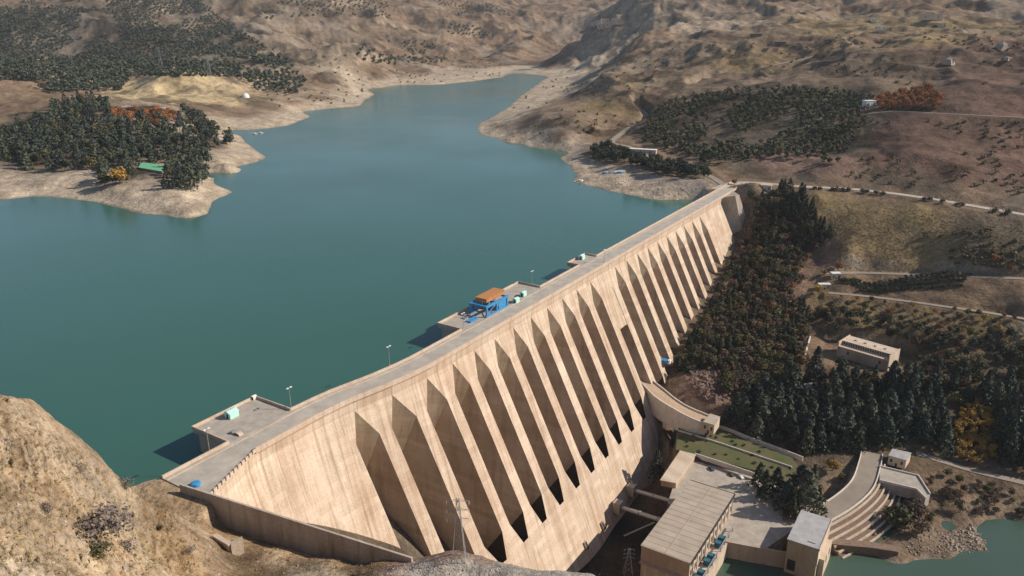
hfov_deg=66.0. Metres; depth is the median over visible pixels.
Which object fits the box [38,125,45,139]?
fir
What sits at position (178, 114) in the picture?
fir
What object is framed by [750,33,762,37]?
farmhouse
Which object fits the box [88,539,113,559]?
bush
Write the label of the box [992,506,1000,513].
bank shrub
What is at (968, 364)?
pine
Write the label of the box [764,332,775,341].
brown tree
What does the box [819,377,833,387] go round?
broadleaf tree
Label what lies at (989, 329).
olive tree
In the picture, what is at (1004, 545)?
river water
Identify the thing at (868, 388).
conifer
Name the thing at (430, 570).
gravel
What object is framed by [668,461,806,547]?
yard
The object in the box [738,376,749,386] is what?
brown tree
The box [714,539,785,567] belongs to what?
quay wall
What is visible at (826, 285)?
hut
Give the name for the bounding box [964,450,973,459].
yellow shrub
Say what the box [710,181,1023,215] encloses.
crest approach road
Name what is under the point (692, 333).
conifer
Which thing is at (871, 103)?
white house
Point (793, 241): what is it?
conifer
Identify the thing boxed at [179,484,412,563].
retaining wall
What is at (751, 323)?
brown tree
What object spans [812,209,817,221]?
conifer
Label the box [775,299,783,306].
olive tree
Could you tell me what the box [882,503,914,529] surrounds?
olive tree
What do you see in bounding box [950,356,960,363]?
olive tree
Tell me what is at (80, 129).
pine
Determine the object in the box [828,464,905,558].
stepped bank
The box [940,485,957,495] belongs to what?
brown tree
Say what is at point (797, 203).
conifer
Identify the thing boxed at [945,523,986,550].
rock pile
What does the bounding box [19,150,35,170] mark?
fir
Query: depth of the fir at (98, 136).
923.99 m
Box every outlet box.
[583,540,589,550]
[600,521,605,530]
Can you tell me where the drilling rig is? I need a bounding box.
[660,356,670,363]
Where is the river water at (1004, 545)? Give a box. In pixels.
[716,519,1023,575]
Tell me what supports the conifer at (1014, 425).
on the ground at (558, 44)
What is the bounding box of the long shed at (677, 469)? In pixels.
[660,451,695,487]
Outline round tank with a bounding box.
[190,480,200,487]
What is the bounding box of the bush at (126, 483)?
[119,475,134,489]
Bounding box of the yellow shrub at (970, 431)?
[965,428,976,435]
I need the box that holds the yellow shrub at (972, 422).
[967,419,975,428]
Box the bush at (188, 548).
[185,543,195,552]
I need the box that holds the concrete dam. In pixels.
[162,182,744,571]
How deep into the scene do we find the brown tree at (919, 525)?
406.17 m
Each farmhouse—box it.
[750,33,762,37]
[774,41,785,45]
[918,14,942,19]
[936,23,945,27]
[1003,56,1012,60]
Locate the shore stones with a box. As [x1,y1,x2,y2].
[596,176,987,557]
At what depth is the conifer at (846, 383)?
505.51 m
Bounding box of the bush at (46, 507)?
[40,500,55,513]
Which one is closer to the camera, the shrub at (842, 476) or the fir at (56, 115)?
the shrub at (842, 476)
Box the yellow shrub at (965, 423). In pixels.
[962,421,969,429]
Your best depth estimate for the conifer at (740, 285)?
630.43 m
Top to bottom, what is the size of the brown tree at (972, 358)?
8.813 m
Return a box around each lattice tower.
[203,55,212,80]
[446,498,469,563]
[622,548,634,574]
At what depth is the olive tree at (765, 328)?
579.60 m
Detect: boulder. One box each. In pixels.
[941,56,954,65]
[994,42,1008,50]
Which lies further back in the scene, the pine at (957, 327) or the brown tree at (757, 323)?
the brown tree at (757, 323)
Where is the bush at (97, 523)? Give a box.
[71,501,128,543]
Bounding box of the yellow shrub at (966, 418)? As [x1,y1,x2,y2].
[961,413,969,420]
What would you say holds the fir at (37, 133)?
on the ground at (558, 44)
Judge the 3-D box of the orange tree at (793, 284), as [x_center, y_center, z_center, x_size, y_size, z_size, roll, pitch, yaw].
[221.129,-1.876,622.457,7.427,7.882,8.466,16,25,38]
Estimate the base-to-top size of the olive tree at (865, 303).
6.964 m
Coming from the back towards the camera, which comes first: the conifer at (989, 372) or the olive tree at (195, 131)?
the olive tree at (195, 131)
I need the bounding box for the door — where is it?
[786,559,795,570]
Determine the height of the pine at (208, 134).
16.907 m
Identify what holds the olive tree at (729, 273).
on the ground at (558, 44)
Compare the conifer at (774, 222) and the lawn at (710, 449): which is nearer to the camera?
the lawn at (710, 449)
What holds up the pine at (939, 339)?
on the ground at (558, 44)
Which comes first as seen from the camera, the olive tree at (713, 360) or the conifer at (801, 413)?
the conifer at (801, 413)
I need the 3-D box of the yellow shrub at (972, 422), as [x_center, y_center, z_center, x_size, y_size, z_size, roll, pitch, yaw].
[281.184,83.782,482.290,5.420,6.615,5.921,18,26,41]
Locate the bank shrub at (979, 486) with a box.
[974,483,982,489]
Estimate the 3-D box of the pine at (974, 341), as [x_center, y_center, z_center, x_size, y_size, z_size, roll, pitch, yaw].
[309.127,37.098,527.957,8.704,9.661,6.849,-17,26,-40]
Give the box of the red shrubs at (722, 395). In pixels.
[689,203,753,402]
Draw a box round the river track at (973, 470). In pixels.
[916,451,1023,484]
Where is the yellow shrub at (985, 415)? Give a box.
[980,412,991,419]
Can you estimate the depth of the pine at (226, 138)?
985.38 m
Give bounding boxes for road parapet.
[807,450,861,511]
[832,454,882,520]
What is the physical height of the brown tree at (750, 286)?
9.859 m
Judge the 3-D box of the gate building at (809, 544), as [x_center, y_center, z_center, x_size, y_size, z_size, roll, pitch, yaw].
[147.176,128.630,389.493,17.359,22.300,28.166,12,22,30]
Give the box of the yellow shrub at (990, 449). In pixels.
[986,444,996,452]
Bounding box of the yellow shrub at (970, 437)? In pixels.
[964,434,975,441]
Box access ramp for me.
[640,379,708,434]
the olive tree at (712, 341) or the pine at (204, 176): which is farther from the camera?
the pine at (204, 176)
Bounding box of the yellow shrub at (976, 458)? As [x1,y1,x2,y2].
[971,455,982,464]
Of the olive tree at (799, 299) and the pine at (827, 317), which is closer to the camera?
the pine at (827, 317)
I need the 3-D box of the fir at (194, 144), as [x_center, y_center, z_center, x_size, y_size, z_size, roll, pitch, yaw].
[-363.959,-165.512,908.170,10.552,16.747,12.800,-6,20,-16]
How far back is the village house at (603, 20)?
2425.53 m
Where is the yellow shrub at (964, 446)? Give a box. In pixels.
[958,441,967,449]
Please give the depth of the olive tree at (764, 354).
549.12 m
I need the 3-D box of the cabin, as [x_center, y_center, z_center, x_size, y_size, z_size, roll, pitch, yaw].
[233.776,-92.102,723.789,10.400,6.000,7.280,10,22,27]
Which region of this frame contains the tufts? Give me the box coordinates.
[0,403,383,575]
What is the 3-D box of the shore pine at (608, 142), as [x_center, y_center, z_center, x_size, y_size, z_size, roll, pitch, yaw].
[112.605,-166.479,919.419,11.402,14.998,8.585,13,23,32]
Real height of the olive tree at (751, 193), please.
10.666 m
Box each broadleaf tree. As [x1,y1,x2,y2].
[644,481,654,490]
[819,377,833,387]
[852,421,870,433]
[856,380,868,389]
[940,374,949,383]
[947,391,964,403]
[959,373,971,386]
[970,386,977,396]
[974,443,985,453]
[996,406,1011,415]
[1019,384,1023,394]
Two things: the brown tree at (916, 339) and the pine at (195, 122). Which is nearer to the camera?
the brown tree at (916, 339)
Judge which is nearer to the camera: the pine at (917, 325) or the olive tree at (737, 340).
the pine at (917, 325)
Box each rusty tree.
[130,105,137,110]
[150,107,158,111]
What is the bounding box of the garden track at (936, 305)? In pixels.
[828,292,1023,319]
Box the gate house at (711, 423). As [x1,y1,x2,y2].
[702,413,719,434]
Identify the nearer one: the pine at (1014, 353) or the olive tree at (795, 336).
the pine at (1014, 353)
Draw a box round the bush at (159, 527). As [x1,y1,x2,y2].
[156,524,163,530]
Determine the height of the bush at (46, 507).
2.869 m
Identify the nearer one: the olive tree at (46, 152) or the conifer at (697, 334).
the conifer at (697, 334)
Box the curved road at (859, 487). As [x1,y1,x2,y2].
[812,451,881,518]
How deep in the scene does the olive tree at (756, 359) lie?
546.09 m
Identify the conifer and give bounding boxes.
[647,448,663,479]
[674,357,681,371]
[681,359,690,373]
[684,334,693,349]
[690,327,699,342]
[691,328,701,345]
[695,351,706,369]
[708,295,715,309]
[714,282,721,293]
[716,295,724,310]
[716,334,725,353]
[719,368,725,377]
[719,408,731,426]
[723,260,735,276]
[724,289,730,303]
[724,333,733,349]
[725,299,732,311]
[725,338,732,354]
[726,393,746,422]
[728,327,735,345]
[728,395,753,431]
[730,284,737,293]
[735,268,740,278]
[737,281,743,291]
[740,382,756,411]
[741,267,746,279]
[741,312,748,324]
[744,289,752,303]
[745,382,763,410]
[747,415,769,441]
[747,461,764,488]
[749,308,757,320]
[749,393,772,430]
[754,389,775,407]
[755,469,773,499]
[757,327,764,341]
[757,372,770,390]
[759,233,768,247]
[760,269,767,283]
[762,399,782,425]
[763,378,777,397]
[765,202,773,216]
[766,230,775,243]
[768,258,772,272]
[768,390,782,419]
[769,466,784,494]
[770,214,777,227]
[771,479,801,515]
[772,364,803,402]
[772,405,789,434]
[773,382,786,404]
[776,178,783,190]
[776,376,787,397]
[777,249,784,260]
[778,302,785,314]
[779,412,803,440]
[779,470,828,517]
[781,179,786,197]
[781,463,819,497]
[782,361,797,398]
[782,497,799,520]
[783,396,797,423]
[784,187,789,200]
[784,386,791,405]
[785,322,791,335]
[785,342,791,353]
[785,425,800,451]
[786,192,793,204]
[787,178,793,191]
[789,341,797,354]
[789,393,798,413]
[789,396,806,423]
[789,410,820,449]
[790,192,798,207]
[790,232,797,245]
[792,193,801,213]
[792,404,807,428]
[794,426,817,454]
[795,302,804,316]
[795,315,801,324]
[797,182,803,195]
[800,186,807,201]
[800,192,806,206]
[801,239,806,250]
[801,388,809,402]
[802,297,806,310]
[803,346,827,385]
[803,463,822,496]
[804,199,809,211]
[804,305,810,315]
[805,392,819,410]
[806,397,820,426]
[808,197,816,214]
[811,218,819,237]
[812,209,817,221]
[812,422,829,451]
[814,398,833,436]
[816,230,824,245]
[817,216,821,230]
[818,216,826,236]
[818,386,826,400]
[818,386,834,412]
[819,372,845,396]
[823,225,834,238]
[823,432,838,452]
[825,406,846,445]
[828,367,834,377]
[830,361,852,389]
[830,385,845,404]
[831,392,844,413]
[834,406,850,431]
[834,408,860,446]
[837,429,853,452]
[843,375,854,395]
[844,391,863,429]
[846,421,868,453]
[847,366,862,387]
[853,380,863,398]
[854,399,870,422]
[854,413,861,427]
[858,382,877,403]
[862,397,879,435]
[864,415,885,445]
[869,365,879,386]
[869,415,902,448]
[870,404,890,423]
[875,380,886,396]
[876,360,903,395]
[877,388,902,429]
[877,391,885,408]
[889,401,916,441]
[895,362,915,391]
[896,383,905,401]
[898,367,922,406]
[900,391,917,412]
[905,409,916,428]
[909,386,920,405]
[911,412,936,447]
[913,396,927,423]
[915,367,927,392]
[918,388,935,413]
[920,380,934,397]
[921,363,944,392]
[930,397,950,419]
[930,408,940,432]
[933,386,943,403]
[933,412,948,442]
[934,423,956,457]
[940,410,952,433]
[946,372,962,394]
[959,386,972,404]
[972,375,997,407]
[978,369,994,388]
[981,413,1010,445]
[983,380,1007,409]
[995,408,1007,426]
[996,391,1021,417]
[996,419,1021,453]
[996,430,1021,464]
[997,386,1018,409]
[999,395,1023,443]
[1001,369,1020,394]
[1010,422,1023,450]
[1014,449,1023,465]
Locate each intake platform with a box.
[191,396,290,452]
[437,281,539,337]
[567,253,596,267]
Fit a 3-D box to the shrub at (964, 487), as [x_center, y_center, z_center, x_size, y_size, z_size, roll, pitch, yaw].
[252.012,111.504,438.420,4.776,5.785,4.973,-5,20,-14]
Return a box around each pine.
[7,124,17,134]
[14,133,23,140]
[14,139,22,150]
[28,144,39,154]
[32,110,39,117]
[37,113,44,119]
[40,145,52,152]
[41,115,47,122]
[43,119,50,125]
[44,128,51,135]
[45,136,53,142]
[53,155,67,168]
[56,111,64,122]
[57,159,69,168]
[60,147,69,156]
[61,105,68,111]
[64,135,75,147]
[67,119,79,128]
[69,130,80,139]
[72,104,79,110]
[74,124,83,130]
[74,127,84,136]
[79,151,85,157]
[83,126,93,135]
[87,118,92,124]
[92,101,99,109]
[92,114,101,123]
[96,164,108,174]
[100,98,110,106]
[102,109,114,116]
[102,116,114,125]
[102,135,110,144]
[104,132,113,138]
[104,152,114,165]
[110,141,117,150]
[115,139,125,148]
[115,152,122,161]
[116,116,125,123]
[123,134,133,143]
[133,132,139,139]
[134,109,144,124]
[137,144,146,157]
[153,111,163,122]
[153,135,164,143]
[153,149,165,160]
[156,129,164,135]
[162,160,173,171]
[169,135,180,143]
[171,166,187,174]
[172,144,180,152]
[174,119,183,129]
[178,153,185,161]
[179,102,186,111]
[181,125,190,131]
[186,108,192,115]
[191,171,202,183]
[192,120,198,127]
[193,165,205,173]
[196,171,207,184]
[197,146,208,155]
[198,134,206,141]
[198,142,208,148]
[198,163,210,174]
[201,151,212,163]
[202,130,212,139]
[206,120,212,126]
[214,138,220,147]
[222,134,231,142]
[227,134,233,144]
[604,139,613,144]
[609,150,616,162]
[616,151,621,157]
[625,150,632,163]
[628,157,635,164]
[641,158,648,168]
[655,163,661,172]
[660,164,667,174]
[666,166,673,171]
[685,166,694,178]
[691,168,702,178]
[699,169,706,175]
[700,164,707,176]
[706,168,711,178]
[818,309,827,317]
[822,314,833,325]
[829,306,839,318]
[833,322,839,333]
[834,356,849,365]
[839,305,848,316]
[844,309,856,318]
[849,319,858,330]
[856,310,867,320]
[861,315,874,327]
[872,322,882,333]
[878,315,885,323]
[884,313,895,326]
[885,326,894,336]
[893,327,902,336]
[907,363,920,371]
[910,321,925,333]
[923,358,933,366]
[924,326,933,337]
[929,341,940,352]
[932,359,945,368]
[933,334,944,344]
[942,333,954,346]
[952,324,960,334]
[956,365,963,372]
[959,367,970,384]
[961,359,972,368]
[963,345,973,355]
[967,336,978,346]
[981,342,994,357]
[983,333,995,342]
[990,328,1002,340]
[991,368,997,374]
[998,342,1008,353]
[1005,327,1018,342]
[1006,366,1018,371]
[1009,349,1023,365]
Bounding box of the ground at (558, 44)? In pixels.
[0,0,1023,575]
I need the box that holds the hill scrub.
[242,26,1023,267]
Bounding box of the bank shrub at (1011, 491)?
[1007,487,1015,494]
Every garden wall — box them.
[678,430,791,467]
[694,453,756,477]
[719,426,802,460]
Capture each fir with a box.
[0,142,11,161]
[5,135,18,153]
[9,132,17,149]
[14,114,22,128]
[16,151,28,165]
[19,125,27,139]
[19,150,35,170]
[20,140,28,152]
[24,120,31,132]
[27,134,34,144]
[30,115,37,128]
[30,127,36,137]
[31,137,38,151]
[34,127,44,146]
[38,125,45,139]
[39,135,46,145]
[45,155,55,170]
[48,98,57,112]
[49,112,54,122]
[51,132,60,151]
[52,150,63,167]
[53,100,62,118]
[53,111,62,124]
[60,93,67,107]
[60,137,70,150]
[65,108,73,119]
[66,114,71,124]
[69,141,80,157]
[69,149,84,169]
[73,108,81,120]
[77,132,86,146]
[80,116,87,127]
[80,144,88,157]
[84,91,90,102]
[84,103,94,117]
[88,139,98,154]
[89,89,95,101]
[89,107,95,117]
[89,145,99,158]
[90,131,100,144]
[94,127,103,143]
[95,159,107,173]
[95,164,110,183]
[96,147,104,159]
[109,123,115,134]
[113,129,119,141]
[113,160,120,169]
[120,125,127,138]
[120,149,132,165]
[120,152,134,173]
[125,116,135,131]
[126,123,133,134]
[128,142,142,164]
[135,118,141,129]
[139,133,148,148]
[139,141,148,157]
[143,116,154,134]
[145,122,154,134]
[145,135,154,153]
[147,151,158,163]
[157,146,167,158]
[160,122,172,142]
[160,172,171,188]
[163,115,171,128]
[163,134,171,154]
[166,142,175,157]
[169,170,180,188]
[170,124,177,134]
[171,151,182,169]
[174,167,186,186]
[176,110,185,126]
[182,134,190,148]
[182,163,198,189]
[185,152,194,166]
[187,129,195,146]
[187,142,197,154]
[190,156,196,167]
[193,137,200,147]
[193,153,200,166]
[198,153,206,168]
[202,119,209,133]
[208,126,218,140]
[211,123,219,135]
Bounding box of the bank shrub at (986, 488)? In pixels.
[982,484,992,492]
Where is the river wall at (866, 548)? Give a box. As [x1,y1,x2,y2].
[831,539,897,555]
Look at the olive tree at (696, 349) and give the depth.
553.31 m
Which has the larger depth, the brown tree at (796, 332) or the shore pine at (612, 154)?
the shore pine at (612, 154)
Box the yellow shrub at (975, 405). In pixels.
[971,402,979,407]
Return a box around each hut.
[224,407,238,419]
[512,297,519,302]
[519,290,526,296]
[578,254,584,259]
[818,283,830,289]
[830,272,840,279]
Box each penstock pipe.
[612,498,660,521]
[626,482,668,501]
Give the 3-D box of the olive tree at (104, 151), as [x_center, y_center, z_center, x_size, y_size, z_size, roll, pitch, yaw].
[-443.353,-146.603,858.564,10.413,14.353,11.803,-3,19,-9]
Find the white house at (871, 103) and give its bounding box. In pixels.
[861,100,876,107]
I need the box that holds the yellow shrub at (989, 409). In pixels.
[985,407,994,412]
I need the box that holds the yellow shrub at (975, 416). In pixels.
[971,414,979,420]
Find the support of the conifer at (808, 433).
on the ground at (558, 44)
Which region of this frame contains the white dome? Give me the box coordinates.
[242,93,249,97]
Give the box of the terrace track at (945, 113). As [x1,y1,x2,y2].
[868,111,1023,117]
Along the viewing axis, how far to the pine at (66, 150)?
875.80 m
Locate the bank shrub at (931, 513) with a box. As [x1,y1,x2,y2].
[928,511,936,516]
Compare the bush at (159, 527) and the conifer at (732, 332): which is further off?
the conifer at (732, 332)
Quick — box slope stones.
[2,407,381,574]
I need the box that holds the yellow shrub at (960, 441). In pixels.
[956,438,965,447]
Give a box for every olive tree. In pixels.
[0,124,6,130]
[31,152,45,165]
[42,149,51,159]
[50,120,58,124]
[56,130,66,136]
[62,125,71,134]
[76,94,83,102]
[80,140,87,148]
[81,156,90,167]
[87,157,97,169]
[89,125,96,132]
[95,125,104,134]
[98,173,108,183]
[101,148,109,158]
[108,175,117,183]
[120,170,130,182]
[127,168,136,177]
[164,168,173,178]
[166,155,177,163]
[192,128,198,134]
[673,352,685,362]
[681,348,690,353]
[688,352,697,361]
[689,343,701,352]
[699,342,707,348]
[701,313,713,323]
[702,330,710,338]
[703,308,715,317]
[704,334,714,342]
[704,352,713,362]
[706,355,718,366]
[707,346,717,355]
[709,339,720,347]
[710,302,724,310]
[711,333,720,341]
[714,310,723,318]
[717,360,726,369]
[718,376,728,384]
[718,381,733,392]
[721,275,729,281]
[721,355,734,365]
[722,370,734,377]
[723,260,735,269]
[724,270,733,280]
[725,307,730,318]
[729,310,737,317]
[730,291,738,299]
[730,370,738,376]
[732,333,742,344]
[732,349,740,356]
[733,259,742,267]
[733,353,738,361]
[735,296,743,302]
[737,311,744,318]
[737,325,747,334]
[738,370,746,376]
[739,299,747,305]
[743,333,754,342]
[745,276,751,282]
[746,250,752,256]
[746,375,755,385]
[747,190,754,198]
[749,248,760,253]
[749,349,758,356]
[750,222,757,230]
[752,209,761,216]
[752,261,759,270]
[752,282,759,291]
[752,354,761,363]
[753,217,760,223]
[753,334,761,341]
[754,202,763,208]
[754,278,762,285]
[754,340,763,348]
[756,254,764,263]
[757,360,767,371]
[758,348,768,358]
[759,339,774,348]
[762,256,772,264]
[763,289,774,297]
[763,310,772,317]
[763,323,770,331]
[764,249,774,256]
[765,197,773,203]
[765,294,775,301]
[766,272,778,279]
[766,349,777,360]
[766,358,778,367]
[768,278,777,287]
[769,228,776,235]
[769,304,781,314]
[770,244,778,252]
[771,371,780,381]
[772,190,780,196]
[772,312,780,318]
[773,266,786,275]
[773,275,780,281]
[774,233,785,241]
[774,333,784,340]
[774,362,784,370]
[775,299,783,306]
[775,352,786,362]
[776,325,785,332]
[776,369,784,376]
[779,225,787,233]
[780,317,787,325]
[781,335,789,342]
[782,353,793,362]
[783,268,793,276]
[787,289,794,294]
[788,224,797,231]
[788,272,799,280]
[788,299,797,306]
[788,333,798,340]
[788,336,800,343]
[791,265,800,271]
[792,246,801,253]
[795,341,807,350]
[795,345,805,354]
[796,259,805,267]
[796,363,804,371]
[797,297,803,303]
[797,351,812,360]
[800,328,811,336]
[802,312,813,319]
[802,319,810,325]
[811,241,819,249]
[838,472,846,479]
[860,301,868,308]
[861,369,871,378]
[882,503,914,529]
[896,321,904,327]
[902,333,910,339]
[916,353,926,361]
[920,341,929,348]
[945,349,953,357]
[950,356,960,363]
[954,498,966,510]
[956,312,964,317]
[966,326,975,334]
[970,372,979,383]
[972,358,988,367]
[972,367,984,375]
[974,354,983,360]
[986,326,995,334]
[989,353,1003,364]
[1000,339,1009,345]
[1006,345,1018,355]
[1016,342,1023,351]
[1017,369,1023,377]
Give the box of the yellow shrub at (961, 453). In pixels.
[957,449,965,458]
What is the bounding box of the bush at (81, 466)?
[75,462,87,473]
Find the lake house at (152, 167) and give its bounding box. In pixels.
[138,162,164,173]
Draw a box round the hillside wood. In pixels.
[0,0,509,92]
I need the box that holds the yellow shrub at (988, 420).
[985,418,995,426]
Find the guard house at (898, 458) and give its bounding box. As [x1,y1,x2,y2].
[887,449,910,468]
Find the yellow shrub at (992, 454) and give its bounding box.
[990,452,998,458]
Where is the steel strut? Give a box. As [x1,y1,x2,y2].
[624,522,654,536]
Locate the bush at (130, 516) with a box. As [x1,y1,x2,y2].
[101,505,138,534]
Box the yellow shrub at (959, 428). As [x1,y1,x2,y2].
[954,424,963,433]
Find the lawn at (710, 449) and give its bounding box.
[676,428,800,481]
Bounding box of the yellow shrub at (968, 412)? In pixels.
[966,410,976,418]
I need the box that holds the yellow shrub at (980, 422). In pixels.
[976,419,985,428]
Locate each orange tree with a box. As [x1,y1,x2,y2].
[787,281,796,288]
[834,261,843,270]
[992,254,1000,263]
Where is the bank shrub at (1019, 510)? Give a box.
[1014,506,1023,514]
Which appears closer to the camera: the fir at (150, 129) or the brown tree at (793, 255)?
the brown tree at (793, 255)
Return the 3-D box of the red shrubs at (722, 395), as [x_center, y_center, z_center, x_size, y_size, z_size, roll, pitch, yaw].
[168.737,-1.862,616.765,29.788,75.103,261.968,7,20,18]
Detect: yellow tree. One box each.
[109,166,126,184]
[815,284,823,294]
[826,458,841,470]
[980,312,988,321]
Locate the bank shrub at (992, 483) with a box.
[987,481,995,486]
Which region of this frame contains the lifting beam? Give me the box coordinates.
[466,316,477,322]
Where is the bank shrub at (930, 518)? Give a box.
[926,515,933,521]
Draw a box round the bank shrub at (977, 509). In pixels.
[972,506,982,514]
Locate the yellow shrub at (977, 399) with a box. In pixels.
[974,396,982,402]
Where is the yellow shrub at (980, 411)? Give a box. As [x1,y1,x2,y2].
[976,408,986,416]
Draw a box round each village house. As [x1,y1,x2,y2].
[597,23,604,29]
[600,18,609,22]
[605,22,613,27]
[611,18,620,24]
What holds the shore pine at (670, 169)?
on the ground at (558, 44)
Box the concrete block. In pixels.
[212,533,244,555]
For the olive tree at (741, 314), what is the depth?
592.37 m
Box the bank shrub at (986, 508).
[979,503,990,512]
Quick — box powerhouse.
[639,480,734,575]
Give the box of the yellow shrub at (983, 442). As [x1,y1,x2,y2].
[979,440,988,445]
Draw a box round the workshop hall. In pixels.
[836,335,899,371]
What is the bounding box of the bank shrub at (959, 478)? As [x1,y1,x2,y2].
[955,474,964,481]
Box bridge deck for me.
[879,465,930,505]
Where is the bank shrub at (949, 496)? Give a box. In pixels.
[945,493,953,499]
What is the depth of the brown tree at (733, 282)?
635.73 m
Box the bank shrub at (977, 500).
[975,498,983,503]
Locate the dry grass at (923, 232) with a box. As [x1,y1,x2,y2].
[825,201,1023,263]
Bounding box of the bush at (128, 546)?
[119,537,136,553]
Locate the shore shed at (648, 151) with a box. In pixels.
[631,148,657,153]
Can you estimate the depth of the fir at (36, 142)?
876.77 m
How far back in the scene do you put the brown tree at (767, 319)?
586.31 m
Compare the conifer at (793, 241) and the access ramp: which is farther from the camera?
the conifer at (793, 241)
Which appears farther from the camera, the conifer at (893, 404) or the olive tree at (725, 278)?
the olive tree at (725, 278)
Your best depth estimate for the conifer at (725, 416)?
495.36 m
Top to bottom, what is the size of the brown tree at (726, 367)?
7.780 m
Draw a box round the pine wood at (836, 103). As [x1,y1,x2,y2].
[641,83,874,162]
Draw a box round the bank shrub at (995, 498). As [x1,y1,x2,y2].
[988,493,1001,502]
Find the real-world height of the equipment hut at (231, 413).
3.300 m
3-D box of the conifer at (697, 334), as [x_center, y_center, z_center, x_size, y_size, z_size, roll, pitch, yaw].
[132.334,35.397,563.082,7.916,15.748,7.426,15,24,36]
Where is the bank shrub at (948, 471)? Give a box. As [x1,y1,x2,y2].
[942,468,952,474]
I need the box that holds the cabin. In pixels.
[760,183,772,191]
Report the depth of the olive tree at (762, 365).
536.14 m
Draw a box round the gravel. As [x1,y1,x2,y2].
[386,560,607,575]
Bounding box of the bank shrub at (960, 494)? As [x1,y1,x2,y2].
[953,488,965,497]
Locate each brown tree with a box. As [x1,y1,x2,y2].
[37,82,47,88]
[688,361,694,368]
[700,321,711,330]
[700,337,708,345]
[710,316,718,321]
[714,323,725,332]
[715,281,725,289]
[719,317,730,322]
[720,349,730,357]
[720,365,729,371]
[726,323,735,332]
[728,279,737,286]
[728,377,738,385]
[729,328,740,335]
[729,364,735,369]
[731,253,740,259]
[731,383,738,392]
[733,302,740,309]
[733,374,742,383]
[735,238,744,246]
[735,321,746,330]
[736,308,747,312]
[737,291,745,299]
[738,249,746,255]
[738,356,744,362]
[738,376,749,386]
[740,350,750,358]
[741,304,752,311]
[741,364,750,371]
[742,282,752,290]
[742,341,749,346]
[743,344,752,353]
[743,355,754,366]
[743,369,752,376]
[745,244,753,249]
[745,267,755,275]
[746,299,753,306]
[746,320,754,328]
[750,328,757,335]
[753,298,763,306]
[753,321,762,327]
[754,194,761,200]
[755,244,762,251]
[756,311,765,318]
[759,230,766,236]
[759,265,768,272]
[759,284,768,292]
[759,293,765,300]
[761,277,770,286]
[763,316,771,322]
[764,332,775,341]
[765,288,777,296]
[766,299,776,308]
[767,319,775,327]
[772,258,782,265]
[772,318,781,326]
[773,282,781,288]
[773,343,784,350]
[778,244,785,250]
[778,359,786,366]
[779,281,789,289]
[785,259,793,265]
[785,264,792,270]
[786,306,794,313]
[787,293,796,300]
[789,252,797,259]
[791,312,802,320]
[791,329,800,335]
[794,354,806,365]
[795,255,805,262]
[796,323,805,330]
[799,272,807,281]
[799,335,807,341]
[800,324,813,332]
[806,245,814,252]
[834,316,843,323]
[894,302,901,307]
[899,497,928,520]
[907,516,931,533]
[910,336,922,347]
[924,365,933,375]
[935,330,944,336]
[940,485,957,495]
[945,360,955,368]
[952,339,963,350]
[956,334,966,340]
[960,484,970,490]
[965,354,977,363]
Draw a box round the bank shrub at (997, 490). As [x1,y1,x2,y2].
[991,487,1000,493]
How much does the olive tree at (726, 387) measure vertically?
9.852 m
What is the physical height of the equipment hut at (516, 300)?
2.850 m
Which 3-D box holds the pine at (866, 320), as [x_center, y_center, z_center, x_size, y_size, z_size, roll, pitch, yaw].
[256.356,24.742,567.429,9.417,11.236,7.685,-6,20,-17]
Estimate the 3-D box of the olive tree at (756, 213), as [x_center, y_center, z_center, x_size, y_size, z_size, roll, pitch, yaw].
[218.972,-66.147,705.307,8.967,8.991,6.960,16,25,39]
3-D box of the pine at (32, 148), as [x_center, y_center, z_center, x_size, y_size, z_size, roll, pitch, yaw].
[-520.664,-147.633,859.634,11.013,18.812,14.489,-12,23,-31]
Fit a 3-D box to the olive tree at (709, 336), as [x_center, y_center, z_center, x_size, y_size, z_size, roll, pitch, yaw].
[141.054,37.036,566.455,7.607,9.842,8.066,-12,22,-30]
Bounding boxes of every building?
[784,510,831,575]
[790,382,817,389]
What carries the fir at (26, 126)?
on the ground at (558, 44)
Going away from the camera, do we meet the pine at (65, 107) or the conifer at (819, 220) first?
the conifer at (819, 220)
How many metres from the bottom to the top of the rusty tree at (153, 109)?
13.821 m
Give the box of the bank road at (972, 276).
[826,271,1023,279]
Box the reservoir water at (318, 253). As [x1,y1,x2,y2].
[0,69,693,486]
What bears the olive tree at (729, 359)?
on the ground at (558, 44)
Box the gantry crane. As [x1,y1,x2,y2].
[469,288,508,317]
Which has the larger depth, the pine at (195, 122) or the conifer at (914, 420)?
the pine at (195, 122)
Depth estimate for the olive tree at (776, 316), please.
594.05 m
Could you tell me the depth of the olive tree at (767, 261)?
654.26 m
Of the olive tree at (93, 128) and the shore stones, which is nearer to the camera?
the shore stones
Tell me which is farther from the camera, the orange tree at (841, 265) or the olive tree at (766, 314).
the orange tree at (841, 265)
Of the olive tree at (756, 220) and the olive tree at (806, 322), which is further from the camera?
the olive tree at (756, 220)
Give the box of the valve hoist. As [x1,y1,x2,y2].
[230,429,242,435]
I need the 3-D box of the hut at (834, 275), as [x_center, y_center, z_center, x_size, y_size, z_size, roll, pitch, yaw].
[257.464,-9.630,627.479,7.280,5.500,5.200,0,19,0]
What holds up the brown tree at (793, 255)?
on the ground at (558, 44)
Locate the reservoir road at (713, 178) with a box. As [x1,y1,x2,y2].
[610,106,725,184]
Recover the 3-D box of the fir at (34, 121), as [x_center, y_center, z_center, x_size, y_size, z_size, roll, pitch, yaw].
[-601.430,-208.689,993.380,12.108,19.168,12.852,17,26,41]
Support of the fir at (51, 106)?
on the ground at (558, 44)
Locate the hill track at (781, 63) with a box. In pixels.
[744,56,812,71]

